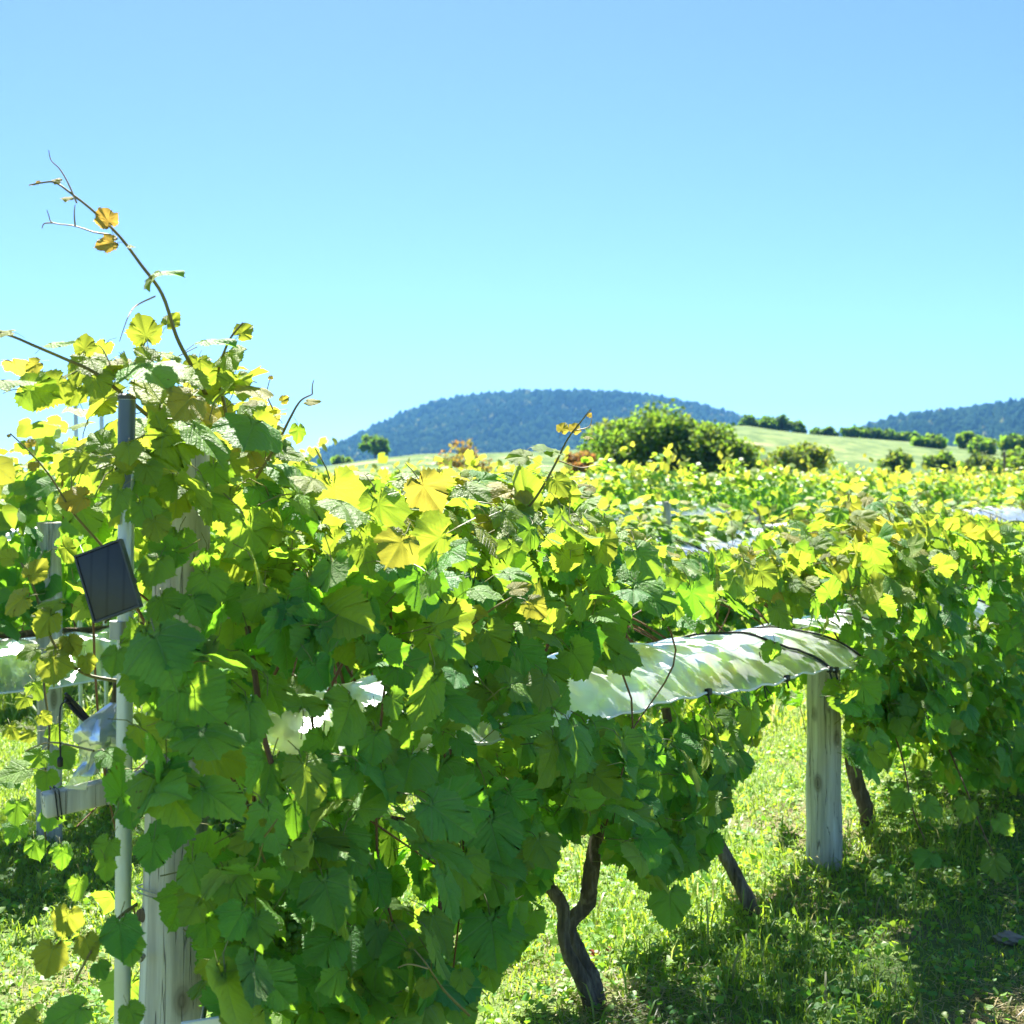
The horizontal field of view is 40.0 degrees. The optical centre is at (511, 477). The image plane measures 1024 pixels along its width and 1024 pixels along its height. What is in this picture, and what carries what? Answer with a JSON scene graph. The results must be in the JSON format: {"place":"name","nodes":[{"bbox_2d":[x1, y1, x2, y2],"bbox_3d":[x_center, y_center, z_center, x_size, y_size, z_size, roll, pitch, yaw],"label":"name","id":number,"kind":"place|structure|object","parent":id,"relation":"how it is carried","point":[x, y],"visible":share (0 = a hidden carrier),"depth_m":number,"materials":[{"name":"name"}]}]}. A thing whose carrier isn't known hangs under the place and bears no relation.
{"place":"outdoors","nodes":[
{"label":"outdoors","id":0,"kind":"place"},
{"bbox_2d":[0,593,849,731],"bbox_3d":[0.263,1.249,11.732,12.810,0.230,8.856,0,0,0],"label":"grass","id":1,"kind":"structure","parent":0,"point":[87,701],"depth_m":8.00,"materials":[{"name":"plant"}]},
{"bbox_2d":[0,609,1023,1023],"bbox_3d":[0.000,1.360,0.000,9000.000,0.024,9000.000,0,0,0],"label":"ground","id":2,"kind":"structure","parent":0,"point":[924,953],"depth_m":4.17,"materials":[{"name":"plant"}]},
{"bbox_2d":[0,456,46,640],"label":"grape vine","id":3,"kind":"object","parent":2,"relation":"on","point":[10,580],"visible":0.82,"depth_m":5.02,"materials":[{"name":"green plant"}]},
{"bbox_2d":[21,449,52,474],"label":"grape vine","id":4,"kind":"object","parent":2,"relation":"on","point":[48,468],"visible":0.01,"depth_m":12.21,"materials":[{"name":"green plant"}]},
{"bbox_2d":[0,472,74,630],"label":"grape vine","id":5,"kind":"object","parent":2,"relation":"on","point":[15,623],"visible":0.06,"depth_m":8.38,"materials":[{"name":"green plant"}]},
{"bbox_2d":[36,521,62,847],"bbox_3d":[-1.710,0.792,5.200,0.094,1.259,0.096,0,0,0],"label":"wooden post","id":6,"kind":"object","parent":2,"relation":"on","point":[49,531],"visible":0.29,"depth_m":5.16,"materials":[{"name":"grey wood"}]},
{"bbox_2d":[0,627,116,693],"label":"rain cover","id":7,"kind":"object","parent":6,"relation":"attached to","point":[15,677],"visible":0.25,"depth_m":5.11,"materials":[{"name":"white plastic"},{"name":"dark steel"},{"name":"black rubber"}]},
{"bbox_2d":[73,406,82,762],"bbox_3d":[-2.065,0.527,6.700,0.053,1.767,0.024,0,0,0],"label":"stake","id":8,"kind":"object","parent":2,"relation":"on","point":[80,686],"visible":0.19,"depth_m":6.69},
{"bbox_2d":[15,463,146,684],"bbox_3d":[-2.646,0.617,9.244,1.042,1.609,1.505,0,0,32],"label":"grape vine","id":9,"kind":"object","parent":2,"relation":"on","point":[67,615],"visible":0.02,"depth_m":8.66,"materials":[{"name":"green plant"}]},
{"bbox_2d":[99,416,108,705],"bbox_3d":[-1.943,0.515,6.700,0.053,1.791,0.024,0,0,0],"label":"stake","id":10,"kind":"object","parent":2,"relation":"on","point":[101,426],"depth_m":6.69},
{"bbox_2d":[109,393,136,1023],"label":"metal pipe","id":11,"kind":"object","parent":2,"relation":"on","point":[124,707],"visible":0.34,"depth_m":2.19,"materials":[{"name":"metal"}]},
{"bbox_2d":[72,703,115,775],"bbox_3d":[-0.659,0.432,2.263,0.093,0.141,0.090,0,0,-34],"label":"plastic bundle","id":12,"kind":"object","parent":11,"relation":"attached to","point":[96,732],"visible":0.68,"depth_m":2.24,"materials":[{"name":"plastic"}]},
{"bbox_2d":[57,692,88,766],"bbox_3d":[-0.703,0.406,2.273,0.056,0.118,0.036,0,0,0],"label":"cable bundle","id":13,"kind":"object","parent":12,"relation":"hanging from","point":[77,710],"visible":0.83,"depth_m":2.27,"materials":[{"name":"plastic"}]},
{"bbox_2d":[73,539,142,623],"bbox_3d":[-0.611,0.156,2.155,0.110,0.129,0.088,0,0,0],"label":"solar panel","id":14,"kind":"object","parent":11,"relation":"attached to","point":[108,579],"visible":1,"depth_m":2.12,"materials":[{"name":"glass"}]},
{"bbox_2d":[0,402,281,810],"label":"grape vine","id":15,"kind":"object","parent":2,"relation":"on","point":[44,435],"visible":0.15,"depth_m":5.44,"materials":[{"name":"green plant"}]},
{"bbox_2d":[136,453,209,1023],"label":"wooden post","id":16,"kind":"object","parent":2,"relation":"on","point":[168,978],"visible":0.22,"depth_m":2.42,"materials":[{"name":"grey wood"}]},
{"bbox_2d":[40,758,204,819],"bbox_3d":[-0.635,0.519,2.375,0.308,0.079,0.040,0,0,-29],"label":"cross arm","id":17,"kind":"object","parent":16,"relation":"attached to","point":[56,803],"visible":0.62,"depth_m":2.31},
{"bbox_2d":[181,1006,220,1023],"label":"white board","id":18,"kind":"object","parent":16,"relation":"attached to","point":[203,1019],"visible":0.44,"depth_m":2.09,"materials":[{"name":"paint"}]},
{"bbox_2d":[250,626,860,765],"bbox_3d":[0.174,0.525,3.594,0.599,0.244,2.630,0,0,34],"label":"rain cover","id":19,"kind":"object","parent":16,"relation":"attached to","point":[707,664],"visible":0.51,"depth_m":3.68,"materials":[{"name":"white plastic"}]},
{"bbox_2d":[141,437,337,604],"bbox_3d":[-1.967,0.541,10.224,1.011,1.761,1.526,0,0,35],"label":"grape vine","id":20,"kind":"object","parent":2,"relation":"on","point":[311,451],"visible":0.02,"depth_m":10.60,"materials":[{"name":"green plant"}]},
{"bbox_2d":[134,526,381,725],"bbox_3d":[-0.996,0.661,6.779,0.921,1.506,1.674,0,0,37],"label":"grape vine","id":21,"kind":"object","parent":2,"relation":"on","point":[231,674],"visible":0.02,"depth_m":6.38,"materials":[{"name":"green plant"}]},
{"bbox_2d":[0,150,671,1023],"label":"grape vine","id":22,"kind":"object","parent":2,"relation":"on","point":[284,892],"visible":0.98,"depth_m":2.26,"materials":[{"name":"green plant"}]},
{"bbox_2d":[323,465,410,479],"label":"grape vine","id":23,"kind":"object","parent":2,"relation":"on","point":[382,472],"depth_m":11.17,"materials":[{"name":"yellow plant"}]},
{"bbox_2d":[364,461,420,477],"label":"grape vine","id":24,"kind":"object","parent":2,"relation":"on","point":[374,466],"visible":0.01,"depth_m":15.96,"materials":[{"name":"green plant"}]},
{"bbox_2d":[374,449,499,483],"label":"grape vine","id":25,"kind":"object","parent":2,"relation":"on","point":[382,458],"visible":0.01,"depth_m":12.09,"materials":[{"name":"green plant"}]},
{"bbox_2d":[356,458,559,671],"bbox_3d":[-0.354,0.654,7.718,0.921,1.522,1.674,0,0,36],"label":"grape vine","id":26,"kind":"object","parent":2,"relation":"on","point":[512,638],"visible":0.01,"depth_m":7.53,"materials":[{"name":"green plant"}]},
{"bbox_2d":[433,438,504,472],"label":"shrub","id":27,"kind":"object","parent":2,"relation":"on","point":[456,463],"visible":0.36,"depth_m":61.90,"materials":[{"name":"orange plant"}]},
{"bbox_2d":[436,454,565,500],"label":"grape vine","id":28,"kind":"object","parent":2,"relation":"on","point":[471,461],"visible":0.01,"depth_m":13.06,"materials":[{"name":"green plant"}]},
{"bbox_2d":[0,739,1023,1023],"bbox_3d":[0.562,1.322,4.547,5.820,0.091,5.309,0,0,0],"label":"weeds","id":29,"kind":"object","parent":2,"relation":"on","point":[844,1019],"visible":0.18,"depth_m":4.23,"materials":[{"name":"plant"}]},
{"bbox_2d":[40,469,998,481],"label":"vineyard","id":30,"kind":"object","parent":2,"relation":"on","point":[564,474],"depth_m":49.94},
{"bbox_2d":[55,856,1023,1023],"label":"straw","id":31,"kind":"object","parent":2,"relation":"on","point":[658,1008],"visible":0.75,"depth_m":3.62,"materials":[{"name":"beige plant"}]},
{"bbox_2d":[307,387,791,466],"bbox_3d":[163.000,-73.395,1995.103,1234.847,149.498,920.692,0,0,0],"label":"forest","id":32,"kind":"object","parent":2,"relation":"on","point":[523,419],"visible":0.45,"depth_m":1861.29,"materials":[{"name":"plant"}]},
{"bbox_2d":[351,410,777,1016],"bbox_3d":[0.015,0.633,3.236,0.891,1.555,2.131,0,0,29],"label":"grape vine","id":33,"kind":"object","parent":2,"relation":"on","point":[691,774],"visible":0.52,"depth_m":3.31,"materials":[{"name":"green plant"}]},
{"bbox_2d":[505,458,637,530],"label":"grape vine","id":34,"kind":"object","parent":2,"relation":"on","point":[596,484],"visible":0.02,"depth_m":14.07,"materials":[{"name":"green plant"}]},
{"bbox_2d":[558,450,595,476],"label":"shrub","id":35,"kind":"object","parent":2,"relation":"on","point":[574,459],"visible":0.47,"depth_m":59.88,"materials":[{"name":"brown plant"}]},
{"bbox_2d":[564,417,626,471],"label":"broad tree","id":36,"kind":"object","parent":2,"relation":"on","point":[602,424],"visible":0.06,"depth_m":68.58,"materials":[{"name":"green plant"}]},
{"bbox_2d":[542,521,655,655],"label":"grape vine","id":37,"kind":"object","parent":2,"relation":"on","point":[645,617],"visible":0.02,"depth_m":8.85,"materials":[{"name":"green plant"}]},
{"bbox_2d":[562,441,685,529],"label":"grape vine","id":38,"kind":"object","parent":2,"relation":"on","point":[623,474],"visible":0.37,"depth_m":14.72,"materials":[{"name":"green plant"}]},
{"bbox_2d":[600,416,661,471],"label":"broad tree","id":39,"kind":"object","parent":2,"relation":"on","point":[622,421],"visible":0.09,"depth_m":66.29,"materials":[{"name":"green plant"}]},
{"bbox_2d":[576,398,714,474],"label":"broad tree","id":40,"kind":"object","parent":2,"relation":"on","point":[652,439],"visible":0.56,"depth_m":64.66,"materials":[{"name":"green plant"}]},
{"bbox_2d":[583,481,738,642],"bbox_3d":[0.920,0.715,9.558,0.952,1.385,1.463,0,0,36],"label":"grape vine","id":41,"kind":"object","parent":2,"relation":"on","point":[684,527],"visible":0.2,"depth_m":9.51,"materials":[{"name":"green plant"}]},
{"bbox_2d":[625,467,700,523],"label":"grape vine","id":42,"kind":"object","parent":2,"relation":"on","point":[655,500],"visible":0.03,"depth_m":20.90,"materials":[{"name":"green plant"}]},
{"bbox_2d":[663,502,670,635],"bbox_3d":[1.060,0.787,9.600,0.059,1.248,0.059,0,0,0],"label":"slim post","id":43,"kind":"object","parent":2,"relation":"on","point":[667,510],"visible":0.16,"depth_m":9.58,"materials":[{"name":"grey metal"}]},
{"bbox_2d":[647,528,762,556],"bbox_3d":[0.990,0.472,9.658,0.942,0.158,3.540,0,0,34],"label":"rain cover","id":44,"kind":"object","parent":43,"relation":"attached to","point":[691,544],"visible":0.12,"depth_m":9.78,"materials":[{"name":"white plastic"}]},
{"bbox_2d":[654,414,715,475],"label":"broad tree","id":45,"kind":"object","parent":2,"relation":"on","point":[693,424],"visible":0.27,"depth_m":64.28,"materials":[{"name":"green plant"}]},
{"bbox_2d":[625,457,746,531],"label":"grape vine","id":46,"kind":"object","parent":2,"relation":"on","point":[681,486],"visible":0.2,"depth_m":15.72,"materials":[{"name":"green plant"}]},
{"bbox_2d":[677,419,764,474],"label":"broad tree","id":47,"kind":"object","parent":2,"relation":"on","point":[700,449],"visible":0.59,"depth_m":62.97,"materials":[{"name":"green plant"}]},
{"bbox_2d":[650,490,792,631],"bbox_3d":[1.527,0.748,10.441,0.952,1.315,1.463,0,0,33],"label":"grape vine","id":48,"kind":"object","parent":2,"relation":"on","point":[731,528],"visible":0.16,"depth_m":10.28,"materials":[{"name":"green plant"}]},
{"bbox_2d":[677,452,785,525],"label":"grape vine","id":49,"kind":"object","parent":2,"relation":"on","point":[723,480],"visible":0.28,"depth_m":16.58,"materials":[{"name":"green plant"}]},
{"bbox_2d":[705,473,761,515],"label":"grape vine","id":50,"kind":"object","parent":2,"relation":"on","point":[744,490],"visible":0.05,"depth_m":22.92,"materials":[{"name":"green plant"}]},
{"bbox_2d":[709,442,766,474],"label":"shrub","id":51,"kind":"object","parent":2,"relation":"on","point":[739,449],"visible":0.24,"depth_m":62.60,"materials":[{"name":"green plant"}]},
{"bbox_2d":[718,447,815,524],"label":"grape vine","id":52,"kind":"object","parent":2,"relation":"on","point":[785,502],"visible":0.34,"depth_m":17.46,"materials":[{"name":"green plant"}]},
{"bbox_2d":[570,766,1023,1023],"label":"tall grass","id":53,"kind":"structure","parent":2,"relation":"on","point":[581,860],"depth_m":4.33,"materials":[{"name":"plant"}]},
{"bbox_2d":[743,512,853,626],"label":"grape vine","id":54,"kind":"object","parent":2,"relation":"on","point":[806,612],"depth_m":11.57,"materials":[{"name":"green plant"}]},
{"bbox_2d":[769,440,833,473],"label":"broad tree","id":55,"kind":"object","parent":2,"relation":"on","point":[786,456],"visible":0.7,"depth_m":83.14,"materials":[{"name":"green plant"}]},
{"bbox_2d":[759,458,846,523],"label":"grape vine","id":56,"kind":"object","parent":2,"relation":"on","point":[806,486],"visible":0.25,"depth_m":18.46,"materials":[{"name":"green plant"}]},
{"bbox_2d":[788,470,832,496],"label":"grape vine","id":57,"kind":"object","parent":2,"relation":"on","point":[818,488],"visible":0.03,"depth_m":25.77,"materials":[{"name":"green plant"}]},
{"bbox_2d":[623,492,1011,918],"bbox_3d":[0.830,0.721,4.393,1.078,1.346,1.229,0,0,39],"label":"grape vine","id":58,"kind":"object","parent":2,"relation":"on","point":[880,696],"visible":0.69,"depth_m":4.36,"materials":[{"name":"green plant"}]},
{"bbox_2d":[805,670,842,871],"bbox_3d":[1.086,1.000,4.901,0.130,0.824,0.130,0,0,0],"label":"wooden post","id":59,"kind":"object","parent":2,"relation":"on","point":[824,833],"visible":0.76,"depth_m":4.85,"materials":[{"name":"grey wood"}]},
{"bbox_2d":[768,482,885,596],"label":"grape vine","id":60,"kind":"object","parent":2,"relation":"on","point":[854,487],"visible":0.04,"depth_m":12.00,"materials":[{"name":"green plant"}]},
{"bbox_2d":[786,467,874,517],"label":"grape vine","id":61,"kind":"object","parent":2,"relation":"on","point":[856,480],"visible":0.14,"depth_m":19.45,"materials":[{"name":"green plant"}]},
{"bbox_2d":[825,453,906,500],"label":"grape vine","id":62,"kind":"object","parent":2,"relation":"on","point":[868,478],"visible":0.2,"depth_m":20.32,"materials":[{"name":"green plant"}]},
{"bbox_2d":[732,491,1023,840],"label":"grape vine","id":63,"kind":"object","parent":2,"relation":"on","point":[986,674],"visible":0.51,"depth_m":4.96,"materials":[{"name":"green plant"}]},
{"bbox_2d":[847,472,943,595],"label":"grape vine","id":64,"kind":"object","parent":2,"relation":"on","point":[903,477],"visible":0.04,"depth_m":13.65,"materials":[{"name":"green plant"}]},
{"bbox_2d":[869,477,926,506],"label":"grape vine","id":65,"kind":"object","parent":2,"relation":"on","point":[906,497],"visible":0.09,"depth_m":21.36,"materials":[{"name":"green plant"}]},
{"bbox_2d":[875,464,952,508],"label":"grape vine","id":66,"kind":"object","parent":2,"relation":"on","point":[927,487],"visible":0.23,"depth_m":22.28,"materials":[{"name":"green plant"}]},
{"bbox_2d":[838,496,1023,851],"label":"grape vine","id":67,"kind":"object","parent":2,"relation":"on","point":[969,811],"visible":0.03,"depth_m":4.60,"materials":[{"name":"green plant"}]},
{"bbox_2d":[752,586,997,646],"bbox_3d":[2.123,0.559,6.447,0.592,0.149,4.160,0,0,34],"label":"rain cover","id":68,"kind":"object","parent":67,"relation":"attached to","point":[848,615],"visible":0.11,"depth_m":4.98,"materials":[{"name":"white plastic"}]},
{"bbox_2d":[838,397,1023,448],"bbox_3d":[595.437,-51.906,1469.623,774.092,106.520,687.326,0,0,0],"label":"forest","id":69,"kind":"object","parent":2,"relation":"on","point":[996,419],"visible":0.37,"depth_m":1439.13,"materials":[{"name":"plant"}]},
{"bbox_2d":[910,460,975,507],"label":"grape vine","id":70,"kind":"object","parent":2,"relation":"on","point":[954,486],"visible":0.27,"depth_m":23.38,"materials":[{"name":"green plant"}]},
{"bbox_2d":[913,491,1004,513],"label":"grape vine","id":71,"kind":"object","parent":2,"relation":"on","point":[938,503],"visible":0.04,"depth_m":15.17,"materials":[{"name":"green plant"}]},
{"bbox_2d":[927,477,996,508],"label":"grape vine","id":72,"kind":"object","parent":2,"relation":"on","point":[969,485],"visible":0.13,"depth_m":24.33,"materials":[{"name":"green plant"}]},
{"bbox_2d":[952,466,1008,506],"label":"grape vine","id":73,"kind":"object","parent":2,"relation":"on","point":[989,478],"visible":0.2,"depth_m":25.32,"materials":[{"name":"green plant"}]},
{"bbox_2d":[947,507,1017,523],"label":"grape vine","id":74,"kind":"object","parent":2,"relation":"on","point":[982,515],"visible":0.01,"depth_m":7.45,"materials":[{"name":"green plant"}]},
{"bbox_2d":[954,487,1023,571],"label":"grape vine","id":75,"kind":"object","parent":2,"relation":"on","point":[995,499],"visible":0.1,"depth_m":16.15,"materials":[{"name":"green plant"}]},
{"bbox_2d":[967,471,1023,505],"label":"grape vine","id":76,"kind":"object","parent":2,"relation":"on","point":[1007,480],"visible":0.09,"depth_m":26.24,"materials":[{"name":"green plant"}]},
{"bbox_2d":[971,487,1023,509],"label":"grape vine","id":77,"kind":"object","parent":2,"relation":"on","point":[994,503],"visible":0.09,"depth_m":17.02,"materials":[{"name":"green plant"}]},
{"bbox_2d":[1001,451,1007,471],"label":"utility pole","id":78,"kind":"object","parent":2,"relation":"on","point":[1004,456],"visible":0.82,"depth_m":99.94,"materials":[{"name":"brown wood"}]},
{"bbox_2d":[992,930,1023,945],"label":"stone","id":79,"kind":"object","parent":2,"relation":"on","point":[1014,938],"visible":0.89,"depth_m":4.10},
{"bbox_2d":[994,465,1023,499],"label":"grape vine","id":80,"kind":"object","parent":2,"relation":"on","point":[1021,481],"visible":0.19,"depth_m":27.05,"materials":[{"name":"green plant"}]},
{"bbox_2d":[0,0,1023,470],"label":"sky","id":81,"kind":"structure","parent":0,"point":[811,212],"materials":[{"name":"blue"}]},
{"bbox_2d":[315,426,1004,474],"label":"hill","id":82,"kind":"structure","parent":0,"point":[850,451],"depth_m":172.99,"materials":[{"name":"plant"}]},
{"bbox_2d":[330,455,353,464],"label":"shrub","id":83,"kind":"object","parent":82,"relation":"on","point":[337,459],"visible":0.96,"depth_m":239.21,"materials":[{"name":"green plant"}]},
{"bbox_2d":[357,434,390,458],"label":"hill tree","id":84,"kind":"object","parent":82,"relation":"on","point":[375,444],"visible":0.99,"depth_m":253.75,"materials":[{"name":"green plant"}]},
{"bbox_2d":[737,413,757,426],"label":"hill tree","id":85,"kind":"object","parent":82,"relation":"on","point":[748,420],"visible":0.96,"depth_m":261.28,"materials":[{"name":"green plant"}]},
{"bbox_2d":[755,415,775,428],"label":"hill tree","id":86,"kind":"object","parent":82,"relation":"on","point":[765,421],"visible":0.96,"depth_m":260.69,"materials":[{"name":"green plant"}]},
{"bbox_2d":[769,414,794,431],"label":"hill tree","id":87,"kind":"object","parent":82,"relation":"on","point":[783,423],"visible":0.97,"depth_m":260.89,"materials":[{"name":"green plant"}]},
{"bbox_2d":[791,419,806,433],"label":"hill tree","id":88,"kind":"object","parent":82,"relation":"on","point":[799,427],"visible":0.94,"depth_m":261.09,"materials":[{"name":"green plant"}]},
{"bbox_2d":[809,427,824,434],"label":"hill tree","id":89,"kind":"object","parent":82,"relation":"on","point":[816,431],"visible":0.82,"depth_m":261.23,"materials":[{"name":"green plant"}]},
{"bbox_2d":[821,425,838,435],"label":"hill tree","id":90,"kind":"object","parent":82,"relation":"on","point":[830,430],"visible":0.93,"depth_m":261.48,"materials":[{"name":"green plant"}]},
{"bbox_2d":[839,425,865,437],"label":"hill tree","id":91,"kind":"object","parent":82,"relation":"on","point":[853,431],"visible":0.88,"depth_m":260.72,"materials":[{"name":"green plant"}]},
{"bbox_2d":[859,427,883,439],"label":"hill tree","id":92,"kind":"object","parent":82,"relation":"on","point":[873,433],"visible":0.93,"depth_m":260.97,"materials":[{"name":"green plant"}]},
{"bbox_2d":[881,428,902,440],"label":"hill tree","id":93,"kind":"object","parent":82,"relation":"on","point":[891,434],"visible":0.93,"depth_m":261.16,"materials":[{"name":"green plant"}]},
{"bbox_2d":[876,448,914,474],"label":"broad tree","id":94,"kind":"object","parent":82,"relation":"on","point":[891,460],"visible":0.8,"depth_m":109.40,"materials":[{"name":"green plant"}]},
{"bbox_2d":[899,431,919,441],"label":"hill tree","id":95,"kind":"object","parent":82,"relation":"on","point":[907,436],"visible":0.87,"depth_m":260.85,"materials":[{"name":"green plant"}]},
{"bbox_2d":[909,433,948,448],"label":"broad tree","id":96,"kind":"object","parent":82,"relation":"on","point":[933,440],"visible":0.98,"depth_m":188.60,"materials":[{"name":"green plant"}]},
{"bbox_2d":[920,450,961,473],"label":"broad tree","id":97,"kind":"object","parent":82,"relation":"on","point":[941,458],"visible":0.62,"depth_m":119.29,"materials":[{"name":"green plant"}]},
{"bbox_2d":[953,431,979,448],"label":"broad tree","id":98,"kind":"object","parent":82,"relation":"on","point":[963,439],"visible":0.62,"depth_m":199.49,"materials":[{"name":"green plant"}]},
{"bbox_2d":[950,449,1002,474],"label":"broad tree","id":99,"kind":"object","parent":82,"relation":"on","point":[978,460],"visible":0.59,"depth_m":114.36,"materials":[{"name":"green plant"}]},
{"bbox_2d":[966,435,996,454],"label":"broad tree","id":100,"kind":"object","parent":82,"relation":"on","point":[980,444],"visible":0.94,"depth_m":178.70,"materials":[{"name":"green plant"}]},
{"bbox_2d":[992,445,1023,476],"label":"broad tree","id":101,"kind":"object","parent":82,"relation":"on","point":[1015,459],"visible":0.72,"depth_m":108.88,"materials":[{"name":"green plant"}]},
{"bbox_2d":[996,432,1023,452],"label":"broad tree","id":102,"kind":"object","parent":82,"relation":"on","point":[1010,441],"visible":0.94,"depth_m":189.06,"materials":[{"name":"green plant"}]},
{"bbox_2d":[601,501,730,519],"bbox_3d":[0.936,0.341,14.446,0.939,0.158,4.500,0,0,34],"label":"rain cover","id":103,"kind":"object","parent":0,"point":[713,507],"visible":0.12,"depth_m":15.17,"materials":[{"name":"white plastic"}]},
{"bbox_2d":[951,506,1023,521],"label":"rain cover","id":104,"kind":"object","parent":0,"point":[1012,514],"visible":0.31,"depth_m":15.64,"materials":[{"name":"white plastic"}]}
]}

